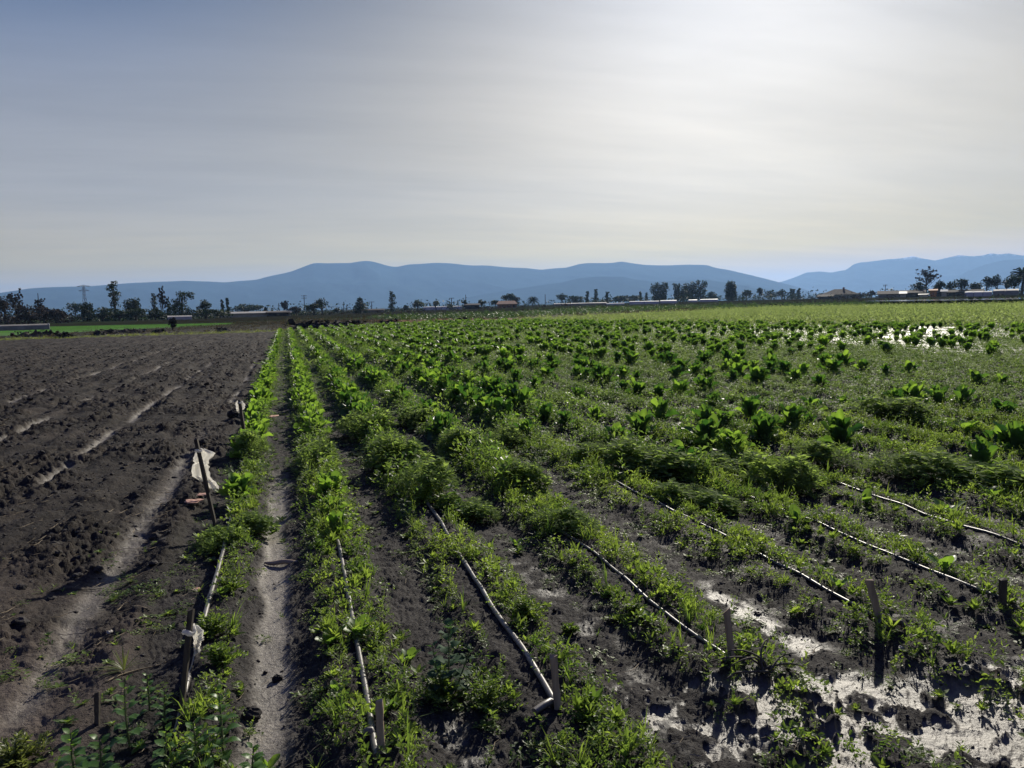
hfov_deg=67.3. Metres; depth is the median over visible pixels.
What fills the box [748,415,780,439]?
lettuce
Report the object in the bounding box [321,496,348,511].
lettuce
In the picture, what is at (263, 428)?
lettuce
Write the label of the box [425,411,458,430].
lettuce
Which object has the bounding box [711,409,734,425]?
lettuce
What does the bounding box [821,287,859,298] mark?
house
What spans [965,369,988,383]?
lettuce
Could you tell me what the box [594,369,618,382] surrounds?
lettuce
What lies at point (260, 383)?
lettuce
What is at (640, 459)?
weed mound
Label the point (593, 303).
greenhouse
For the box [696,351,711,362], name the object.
lettuce
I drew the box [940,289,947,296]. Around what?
hut
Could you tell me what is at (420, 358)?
lettuce
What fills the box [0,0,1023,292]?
sky
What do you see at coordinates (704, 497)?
weed mound
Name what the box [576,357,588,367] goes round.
lettuce
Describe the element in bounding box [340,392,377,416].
lettuce
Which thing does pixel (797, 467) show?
weed mound
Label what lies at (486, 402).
lettuce
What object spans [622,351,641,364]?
lettuce
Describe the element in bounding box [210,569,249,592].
weed clump
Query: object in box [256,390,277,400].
lettuce
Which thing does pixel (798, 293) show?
tree
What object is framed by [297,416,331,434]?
lettuce
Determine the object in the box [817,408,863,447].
lettuce
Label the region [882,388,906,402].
lettuce
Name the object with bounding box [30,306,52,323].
tree
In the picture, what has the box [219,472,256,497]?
lettuce
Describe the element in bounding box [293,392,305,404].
lettuce
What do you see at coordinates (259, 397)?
lettuce
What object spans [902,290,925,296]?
shed
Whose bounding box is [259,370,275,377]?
lettuce
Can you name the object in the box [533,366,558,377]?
lettuce
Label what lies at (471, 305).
shed
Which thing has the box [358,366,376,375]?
lettuce
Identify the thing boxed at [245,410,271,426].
lettuce
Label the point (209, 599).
drip pipe
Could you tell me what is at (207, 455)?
plastic rag
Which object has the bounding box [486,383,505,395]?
lettuce
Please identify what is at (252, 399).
lettuce
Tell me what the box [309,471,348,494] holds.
lettuce
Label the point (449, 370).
lettuce
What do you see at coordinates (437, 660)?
tall weed
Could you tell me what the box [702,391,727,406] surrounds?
lettuce
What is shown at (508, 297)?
tree
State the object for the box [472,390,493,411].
lettuce
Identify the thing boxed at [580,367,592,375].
lettuce
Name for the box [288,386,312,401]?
lettuce
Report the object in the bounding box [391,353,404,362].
lettuce
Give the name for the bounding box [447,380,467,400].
lettuce
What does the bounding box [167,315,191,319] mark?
greenhouse
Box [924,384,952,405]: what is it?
lettuce
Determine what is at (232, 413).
soil lump
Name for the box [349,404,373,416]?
lettuce
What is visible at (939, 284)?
tree
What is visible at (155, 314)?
bush
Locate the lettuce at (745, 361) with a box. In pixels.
[742,359,751,367]
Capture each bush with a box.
[107,310,130,320]
[123,308,147,320]
[148,309,164,319]
[192,308,220,318]
[214,309,228,317]
[229,303,263,311]
[287,306,302,315]
[303,303,322,314]
[566,295,583,302]
[610,295,629,302]
[626,295,642,300]
[707,292,718,298]
[763,290,778,299]
[777,289,786,299]
[968,281,983,288]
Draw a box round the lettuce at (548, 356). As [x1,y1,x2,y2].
[543,352,558,361]
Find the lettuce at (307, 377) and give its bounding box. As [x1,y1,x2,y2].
[295,376,311,383]
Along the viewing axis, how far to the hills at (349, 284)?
5781.35 m
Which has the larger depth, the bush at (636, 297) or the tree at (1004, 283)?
the bush at (636, 297)
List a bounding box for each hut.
[899,291,906,297]
[929,289,937,296]
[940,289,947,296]
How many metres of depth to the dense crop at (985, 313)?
62.15 m
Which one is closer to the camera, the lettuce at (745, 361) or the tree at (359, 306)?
the lettuce at (745, 361)
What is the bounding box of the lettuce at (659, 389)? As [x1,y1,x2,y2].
[649,383,670,396]
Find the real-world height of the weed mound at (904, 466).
0.246 m
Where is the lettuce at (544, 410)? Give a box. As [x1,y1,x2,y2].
[530,401,557,421]
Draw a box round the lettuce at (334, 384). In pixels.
[329,379,346,388]
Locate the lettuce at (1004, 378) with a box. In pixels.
[995,373,1014,384]
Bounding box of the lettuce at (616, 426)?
[604,422,627,440]
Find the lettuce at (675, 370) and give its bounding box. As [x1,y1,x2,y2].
[667,364,689,376]
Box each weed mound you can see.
[190,523,249,558]
[229,508,280,535]
[232,428,273,454]
[295,438,339,466]
[331,406,398,438]
[360,431,434,468]
[393,451,464,502]
[396,407,436,427]
[434,425,504,453]
[436,489,502,522]
[484,423,524,447]
[491,456,552,488]
[526,504,602,535]
[566,440,628,467]
[603,433,719,479]
[650,477,745,515]
[698,449,766,477]
[740,453,827,496]
[791,438,861,468]
[850,396,934,420]
[855,447,954,483]
[909,446,1023,495]
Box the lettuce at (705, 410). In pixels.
[691,403,712,420]
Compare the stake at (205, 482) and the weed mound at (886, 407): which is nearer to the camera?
the stake at (205, 482)
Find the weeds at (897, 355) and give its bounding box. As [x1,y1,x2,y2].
[222,333,1023,490]
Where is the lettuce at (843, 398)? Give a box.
[835,394,852,404]
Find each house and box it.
[496,301,516,307]
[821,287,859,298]
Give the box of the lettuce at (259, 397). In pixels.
[249,396,271,404]
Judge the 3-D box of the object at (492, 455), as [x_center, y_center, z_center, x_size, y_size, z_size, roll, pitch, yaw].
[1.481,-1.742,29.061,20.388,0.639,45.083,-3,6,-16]
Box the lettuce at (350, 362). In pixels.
[346,356,361,365]
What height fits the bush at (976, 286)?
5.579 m
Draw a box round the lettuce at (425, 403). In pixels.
[414,398,441,412]
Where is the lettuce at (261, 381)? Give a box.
[250,377,270,389]
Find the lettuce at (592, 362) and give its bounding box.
[585,359,601,367]
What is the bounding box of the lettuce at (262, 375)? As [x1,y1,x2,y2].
[257,372,276,380]
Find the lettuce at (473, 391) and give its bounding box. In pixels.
[460,386,477,407]
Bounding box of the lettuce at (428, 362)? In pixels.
[422,357,435,367]
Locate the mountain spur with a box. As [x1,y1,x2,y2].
[929,259,1023,295]
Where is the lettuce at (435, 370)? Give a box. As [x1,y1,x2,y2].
[419,367,439,381]
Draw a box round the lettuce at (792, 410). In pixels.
[777,403,806,425]
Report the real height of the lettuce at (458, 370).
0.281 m
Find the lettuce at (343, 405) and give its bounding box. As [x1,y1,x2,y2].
[340,393,366,407]
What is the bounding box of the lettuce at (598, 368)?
[589,363,604,378]
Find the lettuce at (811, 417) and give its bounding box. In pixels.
[801,411,817,423]
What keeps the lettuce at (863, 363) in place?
on the ground at (30, 702)
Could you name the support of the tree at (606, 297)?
on the ground at (30, 702)
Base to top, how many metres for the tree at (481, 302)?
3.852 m
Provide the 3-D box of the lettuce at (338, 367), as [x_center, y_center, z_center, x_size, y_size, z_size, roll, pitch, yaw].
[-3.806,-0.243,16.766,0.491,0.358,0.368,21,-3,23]
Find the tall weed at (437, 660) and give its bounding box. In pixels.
[425,618,474,704]
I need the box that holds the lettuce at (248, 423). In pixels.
[240,419,266,429]
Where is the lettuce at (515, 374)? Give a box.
[507,368,522,383]
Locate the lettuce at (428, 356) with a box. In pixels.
[421,355,441,364]
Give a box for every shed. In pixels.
[221,311,291,317]
[266,311,289,315]
[366,309,384,312]
[464,303,479,308]
[817,294,833,298]
[877,290,901,297]
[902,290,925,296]
[936,289,984,296]
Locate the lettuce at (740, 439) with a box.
[710,428,755,454]
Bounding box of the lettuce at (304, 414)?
[293,409,333,427]
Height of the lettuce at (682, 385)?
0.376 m
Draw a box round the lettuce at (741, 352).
[736,348,750,355]
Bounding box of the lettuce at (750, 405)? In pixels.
[734,393,765,417]
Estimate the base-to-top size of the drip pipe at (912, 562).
0.043 m
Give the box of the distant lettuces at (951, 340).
[262,318,1023,365]
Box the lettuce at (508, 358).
[495,355,513,369]
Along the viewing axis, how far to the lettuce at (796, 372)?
14.37 m
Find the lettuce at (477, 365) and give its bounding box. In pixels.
[472,363,480,369]
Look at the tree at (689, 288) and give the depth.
410.50 m
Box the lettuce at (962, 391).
[948,384,976,404]
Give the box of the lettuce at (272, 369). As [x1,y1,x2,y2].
[266,367,277,375]
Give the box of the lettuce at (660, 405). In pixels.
[647,397,678,421]
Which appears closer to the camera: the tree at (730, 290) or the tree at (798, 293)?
the tree at (730, 290)
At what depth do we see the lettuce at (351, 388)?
12.68 m
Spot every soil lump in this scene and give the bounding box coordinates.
[199,439,206,445]
[227,409,237,417]
[242,705,262,721]
[272,674,282,682]
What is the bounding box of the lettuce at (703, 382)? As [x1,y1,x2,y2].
[693,374,718,391]
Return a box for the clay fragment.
[185,499,203,502]
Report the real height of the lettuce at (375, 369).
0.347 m
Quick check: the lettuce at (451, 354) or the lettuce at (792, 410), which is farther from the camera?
the lettuce at (451, 354)
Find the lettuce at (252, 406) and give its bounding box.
[243,402,268,415]
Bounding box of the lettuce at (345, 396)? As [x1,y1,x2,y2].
[339,390,358,404]
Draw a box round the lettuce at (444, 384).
[439,381,450,391]
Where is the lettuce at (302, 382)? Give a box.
[288,380,313,392]
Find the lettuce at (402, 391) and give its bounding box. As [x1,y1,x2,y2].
[385,384,412,399]
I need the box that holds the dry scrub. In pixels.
[0,302,711,338]
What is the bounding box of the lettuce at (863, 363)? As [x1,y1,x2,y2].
[853,359,870,370]
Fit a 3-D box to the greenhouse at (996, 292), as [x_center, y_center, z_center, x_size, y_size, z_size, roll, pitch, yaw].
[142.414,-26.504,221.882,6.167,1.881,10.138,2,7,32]
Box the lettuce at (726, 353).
[720,349,731,357]
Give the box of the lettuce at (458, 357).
[452,355,462,362]
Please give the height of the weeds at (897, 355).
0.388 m
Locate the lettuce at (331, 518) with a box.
[324,508,353,533]
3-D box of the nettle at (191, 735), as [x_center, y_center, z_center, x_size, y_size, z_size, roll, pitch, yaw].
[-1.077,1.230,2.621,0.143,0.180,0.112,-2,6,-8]
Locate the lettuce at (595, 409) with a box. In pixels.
[586,405,606,419]
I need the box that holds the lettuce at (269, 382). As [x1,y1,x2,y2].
[264,377,273,388]
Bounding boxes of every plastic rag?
[181,623,203,656]
[191,448,218,489]
[235,401,244,412]
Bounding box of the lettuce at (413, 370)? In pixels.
[407,365,425,379]
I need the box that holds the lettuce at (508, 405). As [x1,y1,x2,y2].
[484,397,521,419]
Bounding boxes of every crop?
[367,295,1023,320]
[509,300,1023,326]
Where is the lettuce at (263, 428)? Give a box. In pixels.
[241,422,273,436]
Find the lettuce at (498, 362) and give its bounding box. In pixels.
[492,357,502,368]
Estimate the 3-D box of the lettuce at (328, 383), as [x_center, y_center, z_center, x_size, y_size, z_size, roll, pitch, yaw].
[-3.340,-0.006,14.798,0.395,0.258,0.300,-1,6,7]
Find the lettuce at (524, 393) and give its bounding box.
[508,386,540,404]
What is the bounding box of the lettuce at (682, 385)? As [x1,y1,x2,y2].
[666,378,694,395]
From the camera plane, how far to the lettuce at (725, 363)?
16.60 m
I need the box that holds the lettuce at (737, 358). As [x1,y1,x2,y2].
[729,354,744,362]
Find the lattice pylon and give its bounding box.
[77,285,88,304]
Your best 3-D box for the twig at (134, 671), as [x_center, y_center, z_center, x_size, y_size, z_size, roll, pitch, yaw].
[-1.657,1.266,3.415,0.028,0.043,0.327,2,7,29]
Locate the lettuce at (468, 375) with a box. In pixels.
[461,371,480,382]
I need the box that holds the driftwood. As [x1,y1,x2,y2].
[264,559,297,564]
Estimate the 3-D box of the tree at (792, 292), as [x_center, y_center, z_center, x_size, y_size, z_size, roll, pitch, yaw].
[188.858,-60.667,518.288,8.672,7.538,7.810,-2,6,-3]
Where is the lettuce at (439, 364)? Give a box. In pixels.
[433,362,444,369]
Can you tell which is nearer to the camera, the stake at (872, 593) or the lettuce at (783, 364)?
the stake at (872, 593)
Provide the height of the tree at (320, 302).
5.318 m
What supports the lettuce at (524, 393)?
on the ground at (30, 702)
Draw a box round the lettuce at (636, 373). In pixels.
[629,370,642,379]
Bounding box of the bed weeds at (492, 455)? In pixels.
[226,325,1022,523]
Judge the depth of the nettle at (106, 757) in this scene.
2.61 m
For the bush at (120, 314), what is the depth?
175.51 m
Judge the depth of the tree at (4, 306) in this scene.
157.80 m
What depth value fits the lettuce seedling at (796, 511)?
5.37 m
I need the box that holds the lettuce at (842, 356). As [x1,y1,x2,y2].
[834,349,853,363]
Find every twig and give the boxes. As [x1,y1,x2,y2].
[50,588,101,591]
[79,625,140,652]
[105,658,171,682]
[116,605,146,612]
[284,738,328,767]
[761,736,796,743]
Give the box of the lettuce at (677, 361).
[670,358,690,370]
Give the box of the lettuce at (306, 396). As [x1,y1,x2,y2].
[297,393,320,403]
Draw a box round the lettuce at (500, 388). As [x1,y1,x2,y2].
[494,385,506,394]
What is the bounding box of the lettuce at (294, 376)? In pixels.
[291,373,304,382]
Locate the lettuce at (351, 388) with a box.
[336,382,364,394]
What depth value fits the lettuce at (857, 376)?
14.50 m
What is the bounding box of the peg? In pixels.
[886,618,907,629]
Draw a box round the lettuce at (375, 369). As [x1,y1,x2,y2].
[367,367,381,376]
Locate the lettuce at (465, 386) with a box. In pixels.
[450,382,481,398]
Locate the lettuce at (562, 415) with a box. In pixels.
[553,410,574,424]
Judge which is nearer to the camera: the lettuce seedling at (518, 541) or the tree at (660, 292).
the lettuce seedling at (518, 541)
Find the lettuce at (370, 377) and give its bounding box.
[364,370,391,381]
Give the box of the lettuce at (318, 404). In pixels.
[311,402,324,411]
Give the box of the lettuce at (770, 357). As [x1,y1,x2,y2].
[761,352,778,366]
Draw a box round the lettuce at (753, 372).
[743,366,770,381]
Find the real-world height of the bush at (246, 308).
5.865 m
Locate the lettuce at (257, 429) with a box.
[247,426,263,437]
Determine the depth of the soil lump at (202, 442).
8.95 m
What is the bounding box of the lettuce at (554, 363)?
[543,359,563,368]
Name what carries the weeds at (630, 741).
on the ground at (30, 702)
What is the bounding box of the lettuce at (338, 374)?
[329,371,350,382]
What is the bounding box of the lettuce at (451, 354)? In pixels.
[445,350,458,359]
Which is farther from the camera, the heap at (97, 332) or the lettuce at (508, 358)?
the heap at (97, 332)
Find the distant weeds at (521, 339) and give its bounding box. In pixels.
[254,319,1023,371]
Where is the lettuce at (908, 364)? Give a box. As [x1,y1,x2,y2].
[897,360,921,374]
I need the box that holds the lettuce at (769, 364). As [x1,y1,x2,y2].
[764,361,775,371]
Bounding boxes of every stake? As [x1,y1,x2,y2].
[94,690,100,724]
[178,608,194,712]
[194,438,217,527]
[238,399,245,428]
[375,698,384,753]
[549,654,560,709]
[723,607,734,655]
[864,579,881,620]
[997,577,1007,607]
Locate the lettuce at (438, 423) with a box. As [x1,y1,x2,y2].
[427,413,455,439]
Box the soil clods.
[0,341,1023,767]
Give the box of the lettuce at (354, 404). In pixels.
[348,402,372,411]
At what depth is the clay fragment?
6.15 m
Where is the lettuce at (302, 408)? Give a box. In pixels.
[295,402,312,419]
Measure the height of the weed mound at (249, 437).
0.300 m
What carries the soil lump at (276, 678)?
on the ground at (30, 702)
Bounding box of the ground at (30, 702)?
[0,294,1023,767]
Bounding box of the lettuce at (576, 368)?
[570,363,582,375]
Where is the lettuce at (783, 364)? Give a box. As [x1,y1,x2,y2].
[771,359,792,371]
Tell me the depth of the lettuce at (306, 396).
11.98 m
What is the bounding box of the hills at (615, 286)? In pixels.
[442,277,809,305]
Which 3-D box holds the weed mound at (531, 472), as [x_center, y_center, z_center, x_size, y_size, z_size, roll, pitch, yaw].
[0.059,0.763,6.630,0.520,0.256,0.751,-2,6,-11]
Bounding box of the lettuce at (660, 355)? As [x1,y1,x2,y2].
[650,352,664,360]
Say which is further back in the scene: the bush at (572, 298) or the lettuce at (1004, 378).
the bush at (572, 298)
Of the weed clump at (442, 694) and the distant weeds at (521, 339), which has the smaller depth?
the weed clump at (442, 694)
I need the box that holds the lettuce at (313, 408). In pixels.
[298,406,323,423]
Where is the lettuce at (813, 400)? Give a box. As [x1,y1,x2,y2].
[796,397,827,409]
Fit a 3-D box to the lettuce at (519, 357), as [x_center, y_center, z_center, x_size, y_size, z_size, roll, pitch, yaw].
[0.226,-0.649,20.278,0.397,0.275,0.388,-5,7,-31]
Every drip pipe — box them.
[172,459,245,736]
[315,443,379,759]
[371,435,553,714]
[513,489,731,663]
[543,392,1023,546]
[543,442,883,624]
[571,424,1012,602]
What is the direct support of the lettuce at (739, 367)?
on the ground at (30, 702)
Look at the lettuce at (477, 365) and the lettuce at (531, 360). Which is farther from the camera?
the lettuce at (531, 360)
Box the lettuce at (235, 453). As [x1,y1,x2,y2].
[226,438,255,458]
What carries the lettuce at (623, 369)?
on the ground at (30, 702)
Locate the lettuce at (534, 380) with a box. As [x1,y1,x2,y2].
[527,376,545,388]
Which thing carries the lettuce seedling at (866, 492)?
on the ground at (30, 702)
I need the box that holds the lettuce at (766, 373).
[750,367,769,383]
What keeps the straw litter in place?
on the ground at (30, 702)
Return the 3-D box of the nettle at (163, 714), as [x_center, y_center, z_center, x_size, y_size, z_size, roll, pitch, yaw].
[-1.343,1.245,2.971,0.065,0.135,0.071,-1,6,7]
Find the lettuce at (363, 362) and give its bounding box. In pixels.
[351,359,370,368]
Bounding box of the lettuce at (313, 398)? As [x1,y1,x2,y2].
[299,394,321,407]
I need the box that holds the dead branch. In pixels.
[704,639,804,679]
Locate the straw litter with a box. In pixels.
[0,390,1021,767]
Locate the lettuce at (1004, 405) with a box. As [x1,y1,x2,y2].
[975,397,1017,417]
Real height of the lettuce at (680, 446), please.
0.273 m
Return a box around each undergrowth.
[0,293,1003,324]
[67,288,1020,321]
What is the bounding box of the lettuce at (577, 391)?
[571,386,586,397]
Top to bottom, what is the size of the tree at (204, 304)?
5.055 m
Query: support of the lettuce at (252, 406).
on the ground at (30, 702)
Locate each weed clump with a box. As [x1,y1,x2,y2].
[0,729,57,767]
[183,611,238,639]
[201,641,247,666]
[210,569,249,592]
[368,682,417,706]
[412,664,467,708]
[431,662,528,720]
[496,594,548,620]
[559,622,580,635]
[622,593,647,614]
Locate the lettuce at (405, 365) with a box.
[396,361,413,372]
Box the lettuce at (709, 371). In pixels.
[697,366,716,380]
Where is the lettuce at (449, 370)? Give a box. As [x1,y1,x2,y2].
[443,365,454,377]
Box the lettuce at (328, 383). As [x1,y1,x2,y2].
[327,377,345,386]
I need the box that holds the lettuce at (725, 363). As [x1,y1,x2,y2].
[715,358,731,371]
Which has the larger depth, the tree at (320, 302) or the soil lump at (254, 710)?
the tree at (320, 302)
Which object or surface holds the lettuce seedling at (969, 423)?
on the ground at (30, 702)
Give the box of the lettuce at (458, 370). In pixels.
[453,367,464,377]
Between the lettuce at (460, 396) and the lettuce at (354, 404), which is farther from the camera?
the lettuce at (460, 396)
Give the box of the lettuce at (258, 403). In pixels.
[249,401,268,412]
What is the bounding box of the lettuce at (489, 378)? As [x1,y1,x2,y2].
[477,375,505,388]
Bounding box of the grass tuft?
[79,646,141,678]
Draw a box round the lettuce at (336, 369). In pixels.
[325,368,345,380]
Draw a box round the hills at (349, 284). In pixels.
[0,261,815,315]
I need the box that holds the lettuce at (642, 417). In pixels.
[624,407,661,438]
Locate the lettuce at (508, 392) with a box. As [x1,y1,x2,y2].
[499,382,519,401]
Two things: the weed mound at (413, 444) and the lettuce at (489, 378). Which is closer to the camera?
the weed mound at (413, 444)
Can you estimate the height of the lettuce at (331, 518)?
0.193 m
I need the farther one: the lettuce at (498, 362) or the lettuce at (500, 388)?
the lettuce at (498, 362)
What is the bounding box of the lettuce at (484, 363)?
[479,360,496,372]
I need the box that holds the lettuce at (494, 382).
[479,376,503,393]
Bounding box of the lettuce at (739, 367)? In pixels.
[727,362,748,373]
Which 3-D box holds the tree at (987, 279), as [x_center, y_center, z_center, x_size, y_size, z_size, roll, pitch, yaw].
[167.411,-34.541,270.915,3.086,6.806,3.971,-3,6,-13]
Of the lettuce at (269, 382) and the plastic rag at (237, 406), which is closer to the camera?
the plastic rag at (237, 406)
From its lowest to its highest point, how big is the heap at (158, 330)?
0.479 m
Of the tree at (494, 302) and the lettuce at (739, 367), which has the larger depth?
the tree at (494, 302)
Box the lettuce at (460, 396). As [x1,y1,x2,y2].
[455,394,465,400]
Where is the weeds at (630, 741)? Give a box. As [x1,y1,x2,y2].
[0,395,1023,767]
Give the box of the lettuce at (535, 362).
[531,358,543,366]
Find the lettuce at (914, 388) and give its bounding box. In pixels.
[902,380,932,400]
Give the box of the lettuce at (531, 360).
[526,357,537,365]
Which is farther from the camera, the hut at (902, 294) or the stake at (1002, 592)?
the hut at (902, 294)
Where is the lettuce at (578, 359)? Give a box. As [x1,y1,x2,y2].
[571,356,584,365]
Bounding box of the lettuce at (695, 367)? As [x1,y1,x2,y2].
[687,363,702,374]
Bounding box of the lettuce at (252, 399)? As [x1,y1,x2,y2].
[247,398,266,402]
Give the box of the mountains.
[780,253,1023,296]
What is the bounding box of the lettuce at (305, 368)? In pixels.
[293,366,310,373]
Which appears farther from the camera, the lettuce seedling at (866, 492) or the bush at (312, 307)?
the bush at (312, 307)
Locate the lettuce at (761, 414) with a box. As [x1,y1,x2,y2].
[751,410,774,433]
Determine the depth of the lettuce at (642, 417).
8.99 m
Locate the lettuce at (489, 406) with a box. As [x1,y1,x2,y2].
[484,401,494,420]
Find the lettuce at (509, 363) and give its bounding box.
[499,359,516,369]
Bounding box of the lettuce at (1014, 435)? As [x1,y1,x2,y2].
[990,421,1023,452]
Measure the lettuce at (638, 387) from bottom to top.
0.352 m
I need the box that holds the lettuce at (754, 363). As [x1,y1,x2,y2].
[747,360,758,367]
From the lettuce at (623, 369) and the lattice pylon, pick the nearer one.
the lettuce at (623, 369)
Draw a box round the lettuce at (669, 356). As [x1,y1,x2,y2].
[657,351,677,364]
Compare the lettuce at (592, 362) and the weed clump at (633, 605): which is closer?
the weed clump at (633, 605)
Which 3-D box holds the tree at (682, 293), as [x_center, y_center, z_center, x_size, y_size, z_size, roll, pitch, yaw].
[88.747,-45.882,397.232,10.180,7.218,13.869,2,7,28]
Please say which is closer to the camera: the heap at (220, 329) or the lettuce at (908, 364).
the lettuce at (908, 364)
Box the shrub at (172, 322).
[168,317,176,328]
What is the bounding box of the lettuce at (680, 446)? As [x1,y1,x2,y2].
[658,439,698,468]
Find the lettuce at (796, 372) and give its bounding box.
[784,366,807,380]
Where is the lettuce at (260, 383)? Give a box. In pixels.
[255,382,265,388]
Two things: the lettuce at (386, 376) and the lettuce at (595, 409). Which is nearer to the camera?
the lettuce at (595, 409)
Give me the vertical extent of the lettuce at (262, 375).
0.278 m
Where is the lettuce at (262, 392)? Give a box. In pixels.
[248,387,273,399]
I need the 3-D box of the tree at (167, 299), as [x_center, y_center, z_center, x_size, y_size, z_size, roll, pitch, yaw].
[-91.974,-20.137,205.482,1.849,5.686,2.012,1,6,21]
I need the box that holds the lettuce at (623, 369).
[615,365,630,376]
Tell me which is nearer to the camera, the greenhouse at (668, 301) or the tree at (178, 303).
the tree at (178, 303)
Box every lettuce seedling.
[258,753,280,767]
[315,628,340,645]
[330,680,347,690]
[343,614,376,635]
[401,647,420,660]
[509,536,522,544]
[639,608,661,620]
[786,504,810,520]
[828,574,852,586]
[836,444,854,453]
[849,488,871,501]
[926,553,956,567]
[932,498,965,512]
[954,420,978,429]
[977,483,1004,497]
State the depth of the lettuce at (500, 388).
12.60 m
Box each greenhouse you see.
[0,323,49,330]
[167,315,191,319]
[423,306,461,309]
[554,302,606,305]
[606,303,624,304]
[629,301,658,304]
[660,300,676,303]
[700,299,717,301]
[965,291,991,296]
[993,289,1018,295]
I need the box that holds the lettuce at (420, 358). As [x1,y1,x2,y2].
[413,354,426,362]
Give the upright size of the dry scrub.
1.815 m
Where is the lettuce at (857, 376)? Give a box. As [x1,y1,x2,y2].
[850,375,861,380]
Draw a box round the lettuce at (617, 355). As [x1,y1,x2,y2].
[610,351,622,361]
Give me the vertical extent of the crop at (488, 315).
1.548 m
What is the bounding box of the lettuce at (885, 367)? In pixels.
[878,363,891,372]
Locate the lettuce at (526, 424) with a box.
[514,418,536,434]
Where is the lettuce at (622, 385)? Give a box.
[615,379,629,389]
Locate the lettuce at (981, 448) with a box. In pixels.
[965,435,1002,467]
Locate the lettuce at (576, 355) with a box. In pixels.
[571,353,582,361]
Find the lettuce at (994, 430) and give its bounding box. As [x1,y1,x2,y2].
[982,426,1008,443]
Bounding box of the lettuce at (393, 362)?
[386,358,403,368]
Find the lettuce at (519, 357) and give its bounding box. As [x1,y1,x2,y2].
[514,355,527,362]
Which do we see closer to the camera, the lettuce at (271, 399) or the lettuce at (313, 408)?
the lettuce at (313, 408)
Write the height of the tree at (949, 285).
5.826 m
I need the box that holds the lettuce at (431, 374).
[423,371,438,381]
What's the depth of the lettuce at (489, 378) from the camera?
13.62 m
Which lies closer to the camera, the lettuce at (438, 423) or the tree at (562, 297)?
the lettuce at (438, 423)
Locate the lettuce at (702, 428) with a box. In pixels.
[681,414,722,443]
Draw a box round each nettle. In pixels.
[57,728,89,767]
[86,733,119,767]
[110,674,146,748]
[140,673,158,715]
[151,722,180,767]
[153,688,174,726]
[173,717,219,767]
[202,684,240,762]
[238,742,267,767]
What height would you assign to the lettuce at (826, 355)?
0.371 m
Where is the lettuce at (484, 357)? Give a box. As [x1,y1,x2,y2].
[479,355,491,362]
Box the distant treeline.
[1,285,1020,318]
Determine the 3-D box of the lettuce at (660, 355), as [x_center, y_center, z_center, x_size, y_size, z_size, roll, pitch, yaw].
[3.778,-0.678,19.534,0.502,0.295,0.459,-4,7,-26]
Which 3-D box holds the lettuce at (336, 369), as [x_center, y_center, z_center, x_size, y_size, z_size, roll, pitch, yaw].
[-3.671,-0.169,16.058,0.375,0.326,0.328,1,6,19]
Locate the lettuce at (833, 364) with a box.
[815,358,844,372]
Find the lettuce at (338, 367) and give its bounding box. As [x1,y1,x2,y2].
[327,365,346,376]
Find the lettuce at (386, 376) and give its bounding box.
[373,370,392,384]
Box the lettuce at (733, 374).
[723,368,739,379]
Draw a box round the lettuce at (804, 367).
[798,362,809,373]
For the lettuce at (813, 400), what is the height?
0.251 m
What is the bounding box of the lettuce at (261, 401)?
[247,399,268,410]
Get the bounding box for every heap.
[10,329,58,336]
[54,331,78,337]
[90,330,110,335]
[93,328,147,333]
[104,328,120,333]
[152,328,167,332]
[214,327,231,331]
[282,319,356,328]
[347,319,365,324]
[379,318,400,323]
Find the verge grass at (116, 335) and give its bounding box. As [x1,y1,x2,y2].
[0,327,287,339]
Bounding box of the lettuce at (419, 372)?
[412,367,425,378]
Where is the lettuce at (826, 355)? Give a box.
[816,352,831,365]
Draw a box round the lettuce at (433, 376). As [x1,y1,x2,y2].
[424,375,436,385]
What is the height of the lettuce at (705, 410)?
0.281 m
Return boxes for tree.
[0,296,16,324]
[4,288,24,316]
[14,304,43,323]
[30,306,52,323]
[34,298,45,322]
[48,309,67,322]
[66,303,81,318]
[80,302,93,321]
[88,307,113,320]
[105,281,120,319]
[121,298,140,319]
[149,293,157,311]
[157,285,168,311]
[164,298,170,315]
[167,291,194,315]
[196,299,211,317]
[220,299,224,316]
[225,298,229,317]
[280,300,288,309]
[314,298,328,314]
[351,297,369,313]
[388,291,396,311]
[412,299,425,310]
[478,299,485,308]
[490,300,498,307]
[501,293,516,300]
[526,296,538,305]
[556,293,567,301]
[585,291,588,302]
[593,289,598,301]
[604,292,609,302]
[649,282,668,302]
[672,283,684,301]
[676,288,693,301]
[683,282,696,300]
[692,280,707,300]
[724,281,739,300]
[741,290,752,295]
[756,287,762,295]
[786,288,796,298]
[795,288,801,298]
[908,282,926,289]
[914,266,940,293]
[932,280,945,289]
[944,281,955,289]
[952,278,968,289]
[981,276,992,290]
[989,274,1002,288]
[1001,278,1009,288]
[1005,274,1023,288]
[1006,267,1023,294]
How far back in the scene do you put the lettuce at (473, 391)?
11.65 m
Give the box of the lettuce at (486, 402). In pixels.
[472,396,494,413]
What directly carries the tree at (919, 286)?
on the ground at (30, 702)
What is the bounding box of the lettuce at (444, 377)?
[432,372,454,393]
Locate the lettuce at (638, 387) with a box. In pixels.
[626,377,645,395]
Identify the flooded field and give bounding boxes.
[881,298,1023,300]
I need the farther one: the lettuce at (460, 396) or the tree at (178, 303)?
the tree at (178, 303)
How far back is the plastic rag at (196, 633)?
2.99 m
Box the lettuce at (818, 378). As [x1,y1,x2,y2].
[810,374,829,385]
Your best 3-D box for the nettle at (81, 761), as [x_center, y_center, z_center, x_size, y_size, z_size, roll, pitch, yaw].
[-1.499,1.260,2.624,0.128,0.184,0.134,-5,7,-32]
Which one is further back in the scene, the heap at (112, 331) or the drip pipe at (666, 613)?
the heap at (112, 331)

